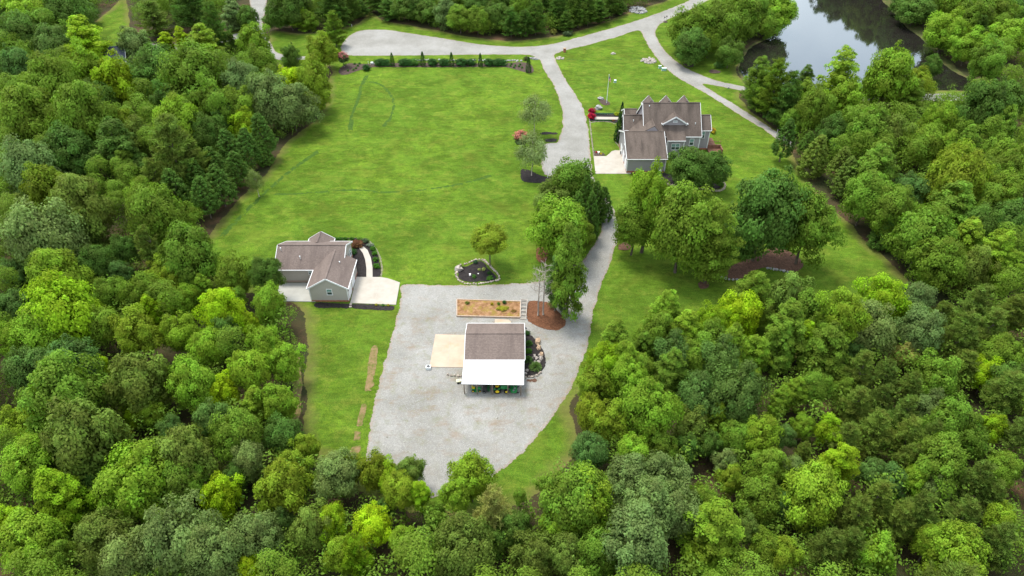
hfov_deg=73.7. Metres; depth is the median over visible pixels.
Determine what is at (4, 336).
broadleaf tree
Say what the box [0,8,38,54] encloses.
broadleaf tree
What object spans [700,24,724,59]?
broadleaf tree
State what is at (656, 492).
broadleaf tree
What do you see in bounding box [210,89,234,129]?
broadleaf tree
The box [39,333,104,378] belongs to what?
broadleaf tree
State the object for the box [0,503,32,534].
broadleaf tree
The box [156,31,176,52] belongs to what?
broadleaf tree
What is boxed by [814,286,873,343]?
broadleaf tree
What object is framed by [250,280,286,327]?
broadleaf tree
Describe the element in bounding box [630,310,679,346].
broadleaf tree
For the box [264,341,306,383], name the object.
broadleaf tree
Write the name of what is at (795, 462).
broadleaf tree
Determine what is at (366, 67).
shrub
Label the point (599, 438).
broadleaf tree
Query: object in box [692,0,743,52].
broadleaf tree
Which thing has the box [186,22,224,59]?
broadleaf tree
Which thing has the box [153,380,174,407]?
broadleaf tree
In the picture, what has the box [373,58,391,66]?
hedge shrub
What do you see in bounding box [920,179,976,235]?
broadleaf tree
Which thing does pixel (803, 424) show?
broadleaf tree
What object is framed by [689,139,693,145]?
window
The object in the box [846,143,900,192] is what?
broadleaf tree
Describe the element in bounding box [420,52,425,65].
column evergreen
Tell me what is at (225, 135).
cedar tree
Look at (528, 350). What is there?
shrub
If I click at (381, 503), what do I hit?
broadleaf tree
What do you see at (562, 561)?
broadleaf tree
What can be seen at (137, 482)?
broadleaf tree
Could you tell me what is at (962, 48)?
broadleaf tree
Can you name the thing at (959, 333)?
broadleaf tree
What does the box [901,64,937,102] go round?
broadleaf tree
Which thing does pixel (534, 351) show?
mulch bed
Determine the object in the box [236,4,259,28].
broadleaf tree
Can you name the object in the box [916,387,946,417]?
broadleaf tree
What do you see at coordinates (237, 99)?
broadleaf tree
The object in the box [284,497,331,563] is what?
broadleaf tree
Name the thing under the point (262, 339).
broadleaf tree
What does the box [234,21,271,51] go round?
broadleaf tree
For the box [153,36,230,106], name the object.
broadleaf tree
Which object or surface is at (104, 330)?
broadleaf tree
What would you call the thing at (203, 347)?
broadleaf tree
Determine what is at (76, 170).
broadleaf tree
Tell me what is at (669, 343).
broadleaf tree
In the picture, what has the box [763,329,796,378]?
broadleaf tree
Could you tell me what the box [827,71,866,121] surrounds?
broadleaf tree
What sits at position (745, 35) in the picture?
broadleaf tree
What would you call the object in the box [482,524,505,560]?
broadleaf tree
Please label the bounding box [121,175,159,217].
broadleaf tree
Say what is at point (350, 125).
mowing track
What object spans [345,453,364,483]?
broadleaf tree
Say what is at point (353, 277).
garage door
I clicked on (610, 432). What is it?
broadleaf tree
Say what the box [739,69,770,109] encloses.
pine tree
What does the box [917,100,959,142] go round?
broadleaf tree
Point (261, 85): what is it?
broadleaf tree
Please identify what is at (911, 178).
broadleaf tree
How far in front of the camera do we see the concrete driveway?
183.87 m
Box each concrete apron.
[350,277,399,304]
[430,334,464,367]
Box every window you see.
[326,289,332,294]
[671,144,679,149]
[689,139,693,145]
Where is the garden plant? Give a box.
[496,306,508,310]
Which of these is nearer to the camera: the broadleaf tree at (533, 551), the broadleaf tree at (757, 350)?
the broadleaf tree at (533, 551)
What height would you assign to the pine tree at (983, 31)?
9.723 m
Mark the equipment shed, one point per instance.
(494, 353)
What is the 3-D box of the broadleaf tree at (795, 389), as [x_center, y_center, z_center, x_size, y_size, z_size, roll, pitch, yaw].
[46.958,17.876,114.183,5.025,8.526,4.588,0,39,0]
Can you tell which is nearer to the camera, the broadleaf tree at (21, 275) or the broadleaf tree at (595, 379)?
the broadleaf tree at (595, 379)
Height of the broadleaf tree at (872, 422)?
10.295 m
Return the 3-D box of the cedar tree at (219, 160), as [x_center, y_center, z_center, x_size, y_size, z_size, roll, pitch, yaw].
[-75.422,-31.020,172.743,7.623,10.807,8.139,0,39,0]
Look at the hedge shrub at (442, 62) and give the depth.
237.91 m
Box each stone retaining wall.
[525,371,541,377]
[664,182,725,191]
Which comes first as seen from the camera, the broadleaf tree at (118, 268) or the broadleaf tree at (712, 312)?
the broadleaf tree at (712, 312)
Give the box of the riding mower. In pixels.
[471,385,480,391]
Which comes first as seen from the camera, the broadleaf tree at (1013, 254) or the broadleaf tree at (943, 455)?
the broadleaf tree at (943, 455)
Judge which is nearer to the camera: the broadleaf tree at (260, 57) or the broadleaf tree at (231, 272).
the broadleaf tree at (231, 272)
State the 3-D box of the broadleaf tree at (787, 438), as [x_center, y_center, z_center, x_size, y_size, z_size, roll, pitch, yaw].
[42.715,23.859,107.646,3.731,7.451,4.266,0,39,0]
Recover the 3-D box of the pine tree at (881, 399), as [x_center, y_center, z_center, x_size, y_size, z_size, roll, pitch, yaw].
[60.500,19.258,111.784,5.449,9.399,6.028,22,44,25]
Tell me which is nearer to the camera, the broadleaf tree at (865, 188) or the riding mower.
the riding mower
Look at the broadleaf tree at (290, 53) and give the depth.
226.44 m
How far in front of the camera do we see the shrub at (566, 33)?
261.70 m
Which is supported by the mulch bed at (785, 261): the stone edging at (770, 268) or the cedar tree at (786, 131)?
the stone edging at (770, 268)
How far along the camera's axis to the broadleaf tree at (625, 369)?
113.22 m
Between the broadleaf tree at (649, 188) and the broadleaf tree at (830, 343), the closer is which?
the broadleaf tree at (830, 343)
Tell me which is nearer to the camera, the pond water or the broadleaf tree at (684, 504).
the broadleaf tree at (684, 504)
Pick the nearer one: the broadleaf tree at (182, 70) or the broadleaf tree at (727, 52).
the broadleaf tree at (182, 70)
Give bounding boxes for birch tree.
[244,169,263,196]
[514,129,548,175]
[516,92,553,129]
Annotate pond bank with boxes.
[737,0,967,84]
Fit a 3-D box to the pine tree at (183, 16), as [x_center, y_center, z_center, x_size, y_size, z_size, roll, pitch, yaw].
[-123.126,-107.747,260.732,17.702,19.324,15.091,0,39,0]
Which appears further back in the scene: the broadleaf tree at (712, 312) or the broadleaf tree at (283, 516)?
the broadleaf tree at (712, 312)
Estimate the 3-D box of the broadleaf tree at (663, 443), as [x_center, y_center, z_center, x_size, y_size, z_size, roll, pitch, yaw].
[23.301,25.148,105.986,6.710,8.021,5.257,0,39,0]
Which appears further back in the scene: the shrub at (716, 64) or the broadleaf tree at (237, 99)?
the shrub at (716, 64)
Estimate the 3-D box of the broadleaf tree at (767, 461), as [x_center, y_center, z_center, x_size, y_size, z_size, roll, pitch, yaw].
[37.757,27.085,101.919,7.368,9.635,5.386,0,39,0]
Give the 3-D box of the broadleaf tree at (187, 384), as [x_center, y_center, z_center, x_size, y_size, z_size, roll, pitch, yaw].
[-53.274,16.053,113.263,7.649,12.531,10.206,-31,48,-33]
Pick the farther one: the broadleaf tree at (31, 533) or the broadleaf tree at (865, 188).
the broadleaf tree at (865, 188)
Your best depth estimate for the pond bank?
255.51 m
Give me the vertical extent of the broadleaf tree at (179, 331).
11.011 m
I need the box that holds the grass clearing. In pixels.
[90,0,129,45]
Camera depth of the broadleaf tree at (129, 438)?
106.92 m
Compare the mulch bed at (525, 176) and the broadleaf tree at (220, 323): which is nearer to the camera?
the broadleaf tree at (220, 323)
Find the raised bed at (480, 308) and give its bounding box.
[456,299,520,317]
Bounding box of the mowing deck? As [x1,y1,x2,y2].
[510,385,518,393]
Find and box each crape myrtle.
[337,51,349,66]
[512,129,526,149]
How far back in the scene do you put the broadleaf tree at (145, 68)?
200.00 m
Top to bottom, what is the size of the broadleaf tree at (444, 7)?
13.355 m
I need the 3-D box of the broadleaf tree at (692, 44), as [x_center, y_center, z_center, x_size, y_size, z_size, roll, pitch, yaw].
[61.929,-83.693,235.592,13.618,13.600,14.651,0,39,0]
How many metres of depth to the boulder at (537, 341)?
129.61 m
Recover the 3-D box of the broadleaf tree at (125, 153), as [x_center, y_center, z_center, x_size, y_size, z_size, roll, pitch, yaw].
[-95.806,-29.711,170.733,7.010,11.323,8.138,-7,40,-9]
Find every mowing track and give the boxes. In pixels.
[220,151,318,236]
[275,175,490,194]
[348,75,368,129]
[361,81,394,126]
[567,58,641,60]
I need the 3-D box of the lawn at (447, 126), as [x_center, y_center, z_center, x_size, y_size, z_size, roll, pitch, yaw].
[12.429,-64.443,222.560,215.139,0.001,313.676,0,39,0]
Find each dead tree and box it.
[527,268,551,315]
[528,259,557,314]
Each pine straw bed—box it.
[526,301,565,329]
[536,247,547,261]
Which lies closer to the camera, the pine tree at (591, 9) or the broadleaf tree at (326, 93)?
the broadleaf tree at (326, 93)
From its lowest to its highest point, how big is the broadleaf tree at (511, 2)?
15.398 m
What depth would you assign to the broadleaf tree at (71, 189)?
144.17 m
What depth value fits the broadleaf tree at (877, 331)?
119.58 m
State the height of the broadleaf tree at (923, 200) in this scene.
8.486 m
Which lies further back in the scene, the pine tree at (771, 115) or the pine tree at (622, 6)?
the pine tree at (622, 6)
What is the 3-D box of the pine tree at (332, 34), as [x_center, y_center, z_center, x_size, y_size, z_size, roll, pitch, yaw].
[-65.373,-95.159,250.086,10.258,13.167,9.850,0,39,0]
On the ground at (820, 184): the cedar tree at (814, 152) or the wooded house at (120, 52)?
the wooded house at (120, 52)
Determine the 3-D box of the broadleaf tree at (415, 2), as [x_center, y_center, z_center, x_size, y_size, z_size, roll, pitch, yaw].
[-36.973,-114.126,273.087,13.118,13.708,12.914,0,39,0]
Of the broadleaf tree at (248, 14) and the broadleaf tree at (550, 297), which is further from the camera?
the broadleaf tree at (248, 14)
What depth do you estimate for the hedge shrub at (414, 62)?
238.07 m
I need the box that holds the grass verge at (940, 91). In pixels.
[919,90,1023,118]
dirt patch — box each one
[291,357,302,419]
[349,345,377,454]
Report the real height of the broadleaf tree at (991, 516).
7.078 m
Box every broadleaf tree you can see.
[0,0,52,18]
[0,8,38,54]
[0,42,31,81]
[0,82,58,146]
[0,132,69,201]
[0,192,27,215]
[0,194,92,279]
[0,257,30,292]
[0,287,33,322]
[0,317,28,356]
[0,344,48,393]
[0,404,51,446]
[0,432,68,496]
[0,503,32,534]
[0,505,69,573]
[7,306,76,354]
[13,347,116,442]
[15,50,82,108]
[17,161,63,209]
[17,268,103,350]
[21,3,68,33]
[24,247,96,294]
[29,22,71,56]
[31,465,101,538]
[37,538,82,574]
[38,396,133,482]
[39,120,99,189]
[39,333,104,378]
[42,0,99,30]
[43,79,120,149]
[50,173,117,240]
[59,36,101,81]
[61,151,99,180]
[62,13,112,60]
[71,505,137,575]
[74,243,120,279]
[79,468,108,501]
[81,77,122,106]
[87,0,101,20]
[88,116,146,176]
[88,304,128,353]
[88,438,172,522]
[89,47,145,111]
[90,275,129,314]
[90,352,108,372]
[96,524,152,575]
[98,352,172,420]
[105,103,131,128]
[106,233,142,270]
[107,260,134,282]
[107,302,164,360]
[108,427,135,460]
[113,149,144,188]
[114,24,152,61]
[116,114,154,157]
[116,402,144,429]
[118,270,163,313]
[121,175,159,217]
[124,183,189,254]
[128,42,174,106]
[129,488,226,575]
[136,401,166,430]
[139,293,164,326]
[144,252,167,282]
[147,79,179,107]
[150,422,225,496]
[151,91,198,147]
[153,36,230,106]
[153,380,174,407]
[154,412,186,437]
[155,266,181,287]
[155,294,175,319]
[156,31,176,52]
[157,219,220,285]
[157,459,214,507]
[159,310,202,352]
[163,352,217,414]
[170,199,203,228]
[170,282,202,315]
[173,25,188,52]
[180,520,249,575]
[185,325,226,368]
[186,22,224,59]
[187,111,225,150]
[189,73,230,121]
[191,287,246,329]
[191,396,231,442]
[192,273,217,301]
[196,470,244,520]
[206,406,268,463]
[207,369,240,404]
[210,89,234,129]
[210,315,239,357]
[211,248,252,294]
[219,56,258,98]
[220,0,241,30]
[222,461,248,494]
[223,84,255,126]
[225,349,270,391]
[227,105,261,139]
[228,509,288,564]
[229,436,267,483]
[230,286,248,305]
[233,552,259,575]
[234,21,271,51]
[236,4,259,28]
[239,310,260,337]
[239,385,269,425]
[242,42,280,75]
[244,68,291,129]
[244,324,279,363]
[246,256,286,291]
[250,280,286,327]
[252,455,316,514]
[253,383,299,421]
[261,5,288,30]
[261,82,324,135]
[262,411,304,456]
[263,0,312,30]
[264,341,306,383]
[270,506,296,543]
[275,64,300,85]
[278,443,315,478]
[280,42,303,68]
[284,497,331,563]
[287,7,312,31]
[287,432,321,467]
[294,53,332,102]
[299,9,319,31]
[303,84,332,110]
[305,30,338,68]
[305,52,326,63]
[311,446,362,504]
[317,500,351,545]
[320,535,358,575]
[324,48,338,67]
[334,506,349,537]
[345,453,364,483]
[351,499,392,548]
[356,446,388,492]
[375,453,399,495]
[376,497,395,519]
[381,468,419,514]
[388,0,415,20]
[388,525,423,569]
[395,454,427,481]
[405,0,434,19]
[409,480,433,519]
[412,0,437,27]
[416,528,437,567]
[423,499,446,531]
[432,0,456,30]
[433,510,496,575]
[436,0,464,5]
[436,473,477,512]
[446,3,469,32]
[447,448,497,503]
[460,0,486,10]
[466,5,491,33]
[470,220,509,265]
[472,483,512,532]
[482,0,507,29]
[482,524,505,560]
[494,509,533,550]
[498,0,509,13]
[507,529,553,575]
[508,0,532,16]
[511,487,526,509]
[523,193,589,260]
[531,474,552,495]
[532,178,572,212]
[535,459,610,537]
[538,500,579,547]
[545,255,565,311]
[547,155,595,200]
[547,531,586,575]
[549,219,588,322]
[555,462,618,537]
[568,430,609,470]
[572,524,623,575]
[574,357,615,399]
[574,391,606,431]
[576,433,610,463]
[580,221,596,245]
[584,340,619,375]
[588,397,629,446]
[595,317,631,354]
[596,406,618,440]
[600,500,669,575]
[603,452,649,514]
[608,353,649,397]
[611,197,659,255]
[612,340,639,387]
[613,473,677,532]
[615,376,684,449]
[616,430,652,464]
[626,156,671,252]
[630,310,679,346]
[633,329,657,361]
[633,352,656,384]
[642,449,692,496]
[644,431,680,457]
[647,289,681,324]
[648,179,718,275]
[651,347,688,397]
[653,328,691,370]
[661,476,705,539]
[665,0,715,41]
[666,145,712,187]
[669,309,703,340]
[671,26,711,65]
[671,432,705,463]
[672,403,709,441]
[672,496,750,575]
[673,336,714,379]
[673,369,715,418]
[676,526,699,542]
[683,196,745,283]
[687,481,717,516]
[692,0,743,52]
[694,299,731,328]
[694,317,735,358]
[698,429,723,459]
[699,332,742,385]
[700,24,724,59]
[701,150,733,188]
[706,358,772,424]
[706,402,727,433]
[709,448,738,477]
[713,462,745,499]
[714,35,745,67]
[717,289,764,340]
[718,0,763,42]
[718,322,749,368]
[719,419,753,457]
[720,219,755,262]
[727,164,811,261]
[729,270,776,326]
[733,472,787,524]
[735,20,756,41]
[736,409,759,424]
[739,508,761,547]
[740,334,772,375]
[740,446,793,484]
[742,55,771,91]
[742,412,784,459]
[748,524,780,570]
[751,0,774,25]
[756,8,782,39]
[763,271,816,323]
[763,297,809,360]
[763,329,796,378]
[763,535,804,575]
[766,0,799,36]
[766,384,791,418]
[770,485,792,521]
[777,423,797,449]
[777,454,803,488]
[777,456,848,535]
[778,108,804,134]
[781,182,847,270]
[783,376,807,414]
[788,287,826,326]
[788,411,815,441]
[792,319,814,361]
[794,76,814,108]
[794,82,837,133]
[794,320,850,383]
[795,348,825,373]
[797,64,815,88]
[798,368,834,410]
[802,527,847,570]
[812,411,843,448]
[814,110,848,160]
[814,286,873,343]
[814,307,829,338]
[816,44,860,93]
[816,441,860,495]
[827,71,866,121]
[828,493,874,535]
[829,376,856,407]
[838,167,894,225]
[841,101,891,156]
[841,298,899,358]
[844,340,871,364]
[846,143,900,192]
[851,272,912,323]
[852,456,888,490]
[854,526,897,575]
[857,137,895,170]
[860,39,920,105]
[861,74,873,97]
[864,112,917,155]
[864,183,914,240]
[872,460,909,500]
[873,90,899,115]
[879,203,960,270]
[888,0,907,12]
[888,342,920,368]
[892,78,926,119]
[892,170,930,204]
[893,301,947,358]
[894,0,938,25]
[895,201,923,233]
[896,122,943,168]
[898,281,937,324]
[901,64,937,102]
[901,463,928,497]
[903,430,968,498]
[904,236,968,292]
[908,522,952,561]
[913,347,967,396]
[915,194,929,212]
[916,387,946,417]
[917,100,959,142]
[917,143,996,213]
[918,518,993,575]
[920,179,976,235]
[920,392,985,437]
[920,472,953,507]
[921,6,972,55]
[921,53,943,76]
[924,38,953,55]
[928,129,960,172]
[929,0,944,13]
[931,309,984,361]
[933,138,984,183]
[938,0,976,14]
[943,413,991,461]
[947,24,989,65]
[950,215,985,256]
[950,244,1002,298]
[952,75,1017,140]
[956,201,1004,239]
[957,0,996,35]
[958,124,983,150]
[966,353,1004,393]
[967,33,1006,82]
[968,228,1016,284]
[973,184,995,209]
[975,331,1023,367]
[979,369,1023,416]
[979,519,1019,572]
[980,18,1023,54]
[980,166,1023,204]
[981,413,1009,444]
[981,500,1021,532]
[982,104,1018,149]
[983,137,1023,180]
[984,360,1023,403]
[985,197,1023,240]
[985,449,1023,488]
[986,147,1023,181]
[987,0,1018,31]
[987,249,1023,295]
[994,78,1023,119]
[1009,0,1023,19]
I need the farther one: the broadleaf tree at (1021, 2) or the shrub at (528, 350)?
the broadleaf tree at (1021, 2)
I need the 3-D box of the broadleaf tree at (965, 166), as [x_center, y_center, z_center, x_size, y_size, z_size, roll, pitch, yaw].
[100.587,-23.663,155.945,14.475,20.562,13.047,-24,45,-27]
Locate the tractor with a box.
[494,385,511,393]
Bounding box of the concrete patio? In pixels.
[278,283,314,301]
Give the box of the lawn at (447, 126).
[207,0,910,515]
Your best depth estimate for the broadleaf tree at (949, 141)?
174.04 m
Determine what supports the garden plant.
on the raised bed at (480, 308)
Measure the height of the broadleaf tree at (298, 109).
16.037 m
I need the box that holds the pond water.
[739,0,970,89]
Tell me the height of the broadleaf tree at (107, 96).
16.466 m
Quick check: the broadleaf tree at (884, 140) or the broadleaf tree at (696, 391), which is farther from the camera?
the broadleaf tree at (884, 140)
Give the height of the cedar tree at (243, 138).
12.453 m
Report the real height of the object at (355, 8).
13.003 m
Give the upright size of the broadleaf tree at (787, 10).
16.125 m
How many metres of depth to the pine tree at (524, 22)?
258.00 m
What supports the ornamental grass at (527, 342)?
on the mulch bed at (534, 351)
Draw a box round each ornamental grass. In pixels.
[525,340,532,345]
[525,356,531,363]
[528,361,541,371]
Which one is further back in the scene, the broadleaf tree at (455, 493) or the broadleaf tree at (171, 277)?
the broadleaf tree at (171, 277)
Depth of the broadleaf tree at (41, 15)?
239.09 m
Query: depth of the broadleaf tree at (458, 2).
269.81 m
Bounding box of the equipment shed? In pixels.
[462,323,526,395]
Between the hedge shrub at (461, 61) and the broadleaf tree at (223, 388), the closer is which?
the broadleaf tree at (223, 388)
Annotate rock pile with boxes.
[533,354,542,362]
[629,6,647,13]
[641,57,656,63]
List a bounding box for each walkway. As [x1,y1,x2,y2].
[359,247,372,276]
[595,117,617,118]
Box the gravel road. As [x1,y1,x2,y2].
[340,0,964,497]
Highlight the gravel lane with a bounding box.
[156,0,343,59]
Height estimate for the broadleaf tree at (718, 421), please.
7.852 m
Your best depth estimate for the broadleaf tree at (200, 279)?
134.06 m
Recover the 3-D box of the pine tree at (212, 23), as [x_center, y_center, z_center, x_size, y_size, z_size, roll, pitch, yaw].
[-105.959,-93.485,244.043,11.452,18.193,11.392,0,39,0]
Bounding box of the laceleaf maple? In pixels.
[351,239,363,248]
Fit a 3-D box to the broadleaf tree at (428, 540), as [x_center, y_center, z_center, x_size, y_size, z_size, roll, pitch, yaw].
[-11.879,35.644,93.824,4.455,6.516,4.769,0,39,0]
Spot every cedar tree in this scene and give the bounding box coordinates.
[160,167,191,204]
[184,158,207,197]
[189,175,221,218]
[202,146,229,177]
[205,163,239,206]
[215,128,243,164]
[224,150,252,187]
[236,127,263,170]
[249,112,278,153]
[256,139,275,166]
[572,190,586,217]
[579,173,593,221]
[584,190,600,239]
[591,180,607,224]
[597,186,613,221]
[769,118,796,161]
[796,131,814,160]
[796,134,828,179]
[826,146,851,186]
[829,155,857,196]
[866,214,895,252]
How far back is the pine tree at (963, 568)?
84.16 m
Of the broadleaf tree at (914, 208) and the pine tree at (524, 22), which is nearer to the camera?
the broadleaf tree at (914, 208)
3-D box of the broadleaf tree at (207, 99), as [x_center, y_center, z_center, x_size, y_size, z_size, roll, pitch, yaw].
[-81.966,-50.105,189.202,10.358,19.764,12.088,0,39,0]
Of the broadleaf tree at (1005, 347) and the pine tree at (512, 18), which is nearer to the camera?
the broadleaf tree at (1005, 347)
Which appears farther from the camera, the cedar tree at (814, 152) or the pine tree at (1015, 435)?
the cedar tree at (814, 152)
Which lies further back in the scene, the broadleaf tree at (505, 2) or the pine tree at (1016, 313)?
the broadleaf tree at (505, 2)
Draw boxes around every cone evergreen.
[613,114,622,141]
[618,102,623,116]
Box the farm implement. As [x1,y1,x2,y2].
[482,385,489,393]
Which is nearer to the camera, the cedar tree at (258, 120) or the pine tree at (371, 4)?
the cedar tree at (258, 120)
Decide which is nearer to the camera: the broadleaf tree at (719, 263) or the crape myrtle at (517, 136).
the broadleaf tree at (719, 263)
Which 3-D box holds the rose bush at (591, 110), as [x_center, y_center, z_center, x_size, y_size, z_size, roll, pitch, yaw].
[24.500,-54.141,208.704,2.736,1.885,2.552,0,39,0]
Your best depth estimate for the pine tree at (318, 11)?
264.98 m
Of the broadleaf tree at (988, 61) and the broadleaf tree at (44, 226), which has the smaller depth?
the broadleaf tree at (44, 226)
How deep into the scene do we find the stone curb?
197.86 m
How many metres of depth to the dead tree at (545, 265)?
130.55 m
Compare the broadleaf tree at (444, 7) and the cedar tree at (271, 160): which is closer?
the cedar tree at (271, 160)
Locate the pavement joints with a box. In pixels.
[374,154,609,360]
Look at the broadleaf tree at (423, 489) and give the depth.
95.76 m
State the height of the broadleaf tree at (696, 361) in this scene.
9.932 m
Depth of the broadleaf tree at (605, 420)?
105.83 m
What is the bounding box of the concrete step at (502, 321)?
[495,319,510,322]
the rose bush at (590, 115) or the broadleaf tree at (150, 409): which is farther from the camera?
the rose bush at (590, 115)
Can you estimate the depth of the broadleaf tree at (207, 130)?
179.94 m
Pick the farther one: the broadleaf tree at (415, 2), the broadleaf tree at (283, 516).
the broadleaf tree at (415, 2)
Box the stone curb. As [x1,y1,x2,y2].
[588,113,594,155]
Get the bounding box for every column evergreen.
[389,52,394,65]
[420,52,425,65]
[449,52,454,66]
[478,53,482,66]
[525,57,531,72]
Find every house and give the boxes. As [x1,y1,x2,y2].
[101,45,131,64]
[275,231,356,301]
[619,95,722,172]
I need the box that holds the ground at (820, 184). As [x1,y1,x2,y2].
[0,0,1023,575]
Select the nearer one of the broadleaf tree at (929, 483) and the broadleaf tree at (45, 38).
the broadleaf tree at (929, 483)
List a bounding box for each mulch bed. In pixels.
[314,302,393,310]
[338,62,533,74]
[348,238,380,276]
[458,261,496,281]
[520,169,553,182]
[524,335,545,376]
[540,132,556,134]
[544,138,556,141]
[590,114,619,142]
[593,150,604,155]
[599,99,609,104]
[618,243,630,249]
[661,173,719,188]
[698,281,708,288]
[709,69,720,72]
[726,248,803,278]
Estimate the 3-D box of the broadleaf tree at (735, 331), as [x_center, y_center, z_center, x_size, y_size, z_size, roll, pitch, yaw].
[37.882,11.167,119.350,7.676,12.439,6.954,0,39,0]
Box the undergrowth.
[0,0,1023,575]
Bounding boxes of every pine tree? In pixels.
[0,4,8,20]
[61,25,75,33]
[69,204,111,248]
[133,0,174,36]
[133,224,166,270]
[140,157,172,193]
[146,111,207,197]
[167,0,186,13]
[169,0,208,30]
[171,134,211,179]
[200,0,232,48]
[223,33,240,55]
[314,0,349,26]
[322,0,352,26]
[323,10,347,45]
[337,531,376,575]
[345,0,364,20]
[357,0,372,17]
[364,0,383,12]
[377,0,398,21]
[498,6,521,36]
[515,8,538,36]
[527,0,548,34]
[540,0,552,14]
[545,0,563,27]
[545,0,568,25]
[556,11,575,30]
[561,0,580,23]
[569,0,588,27]
[580,0,599,25]
[592,0,609,22]
[603,0,621,17]
[612,0,627,14]
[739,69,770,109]
[745,85,776,114]
[751,57,791,116]
[762,82,800,129]
[767,99,785,125]
[773,70,804,107]
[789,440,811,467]
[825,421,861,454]
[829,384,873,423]
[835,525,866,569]
[837,349,875,388]
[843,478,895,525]
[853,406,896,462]
[866,356,899,404]
[866,382,896,417]
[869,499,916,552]
[883,414,927,461]
[884,394,921,432]
[885,370,925,410]
[887,442,923,469]
[901,487,940,536]
[915,557,982,575]
[918,299,952,333]
[919,417,944,441]
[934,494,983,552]
[938,516,956,532]
[945,348,981,381]
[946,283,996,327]
[954,459,998,503]
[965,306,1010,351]
[968,14,988,32]
[974,478,1008,513]
[979,28,987,36]
[994,293,1023,332]
[999,415,1023,450]
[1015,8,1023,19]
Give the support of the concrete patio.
on the lawn at (447, 126)
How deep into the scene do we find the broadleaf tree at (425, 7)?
267.67 m
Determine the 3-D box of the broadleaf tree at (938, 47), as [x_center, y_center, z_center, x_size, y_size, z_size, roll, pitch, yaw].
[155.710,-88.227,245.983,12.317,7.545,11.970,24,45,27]
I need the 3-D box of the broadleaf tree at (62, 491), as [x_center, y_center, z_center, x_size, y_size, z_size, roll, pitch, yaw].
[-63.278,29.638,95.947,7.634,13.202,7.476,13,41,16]
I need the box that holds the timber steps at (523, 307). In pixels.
[520,299,527,319]
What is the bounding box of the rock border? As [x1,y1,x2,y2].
[415,59,521,61]
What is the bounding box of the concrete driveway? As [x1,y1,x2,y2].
[594,150,630,173]
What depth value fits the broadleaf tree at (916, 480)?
99.23 m
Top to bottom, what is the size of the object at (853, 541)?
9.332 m
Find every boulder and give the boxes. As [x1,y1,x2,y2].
[455,266,462,271]
[535,338,540,344]
[595,105,602,109]
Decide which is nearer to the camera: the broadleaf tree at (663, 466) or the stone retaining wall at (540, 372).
the broadleaf tree at (663, 466)
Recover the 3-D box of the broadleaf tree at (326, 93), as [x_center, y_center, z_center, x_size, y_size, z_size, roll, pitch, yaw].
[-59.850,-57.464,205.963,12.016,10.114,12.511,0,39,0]
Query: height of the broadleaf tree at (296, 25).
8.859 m
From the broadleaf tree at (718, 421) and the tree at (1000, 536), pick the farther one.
the broadleaf tree at (718, 421)
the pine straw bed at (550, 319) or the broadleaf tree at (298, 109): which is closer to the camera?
the pine straw bed at (550, 319)
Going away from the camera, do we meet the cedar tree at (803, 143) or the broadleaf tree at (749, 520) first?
the broadleaf tree at (749, 520)
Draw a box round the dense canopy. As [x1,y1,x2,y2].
[0,0,1023,575]
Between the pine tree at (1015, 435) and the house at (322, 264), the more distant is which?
the house at (322, 264)
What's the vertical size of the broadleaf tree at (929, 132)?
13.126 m
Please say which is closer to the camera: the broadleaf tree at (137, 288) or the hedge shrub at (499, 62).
the broadleaf tree at (137, 288)
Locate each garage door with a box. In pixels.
[348,283,351,297]
[351,273,354,286]
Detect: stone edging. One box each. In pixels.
[454,259,500,284]
[766,267,788,272]
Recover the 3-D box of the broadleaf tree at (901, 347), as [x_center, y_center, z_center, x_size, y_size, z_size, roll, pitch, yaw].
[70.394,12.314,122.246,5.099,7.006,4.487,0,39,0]
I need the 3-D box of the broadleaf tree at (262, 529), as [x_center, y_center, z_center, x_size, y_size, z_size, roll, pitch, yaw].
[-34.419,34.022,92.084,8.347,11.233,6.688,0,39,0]
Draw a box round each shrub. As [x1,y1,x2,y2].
[362,64,371,71]
[372,263,380,268]
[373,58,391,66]
[397,58,413,66]
[408,58,419,66]
[427,58,438,66]
[438,58,448,66]
[454,58,467,66]
[467,58,476,65]
[483,58,492,66]
[492,58,507,66]
[525,348,531,353]
[549,28,557,34]
[562,31,572,35]
[713,61,724,68]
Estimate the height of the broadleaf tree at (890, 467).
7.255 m
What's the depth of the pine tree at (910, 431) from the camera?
103.44 m
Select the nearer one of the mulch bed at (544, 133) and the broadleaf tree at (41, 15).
the mulch bed at (544, 133)
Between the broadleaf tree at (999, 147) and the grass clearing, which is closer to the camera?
the broadleaf tree at (999, 147)
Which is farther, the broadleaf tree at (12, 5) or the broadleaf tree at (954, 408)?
the broadleaf tree at (12, 5)
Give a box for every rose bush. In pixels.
[587,112,595,118]
[588,107,595,112]
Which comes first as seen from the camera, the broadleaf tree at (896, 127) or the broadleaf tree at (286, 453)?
the broadleaf tree at (286, 453)
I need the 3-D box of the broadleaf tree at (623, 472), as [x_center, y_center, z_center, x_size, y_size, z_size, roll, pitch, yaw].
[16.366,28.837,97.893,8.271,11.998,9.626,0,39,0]
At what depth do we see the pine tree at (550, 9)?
264.14 m
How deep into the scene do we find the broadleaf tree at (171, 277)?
134.50 m
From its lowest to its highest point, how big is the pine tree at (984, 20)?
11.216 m
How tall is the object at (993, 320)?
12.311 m
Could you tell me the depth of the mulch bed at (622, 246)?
154.28 m
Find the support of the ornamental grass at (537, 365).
on the mulch bed at (534, 351)
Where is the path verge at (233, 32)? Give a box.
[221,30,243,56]
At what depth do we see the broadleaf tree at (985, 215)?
144.63 m

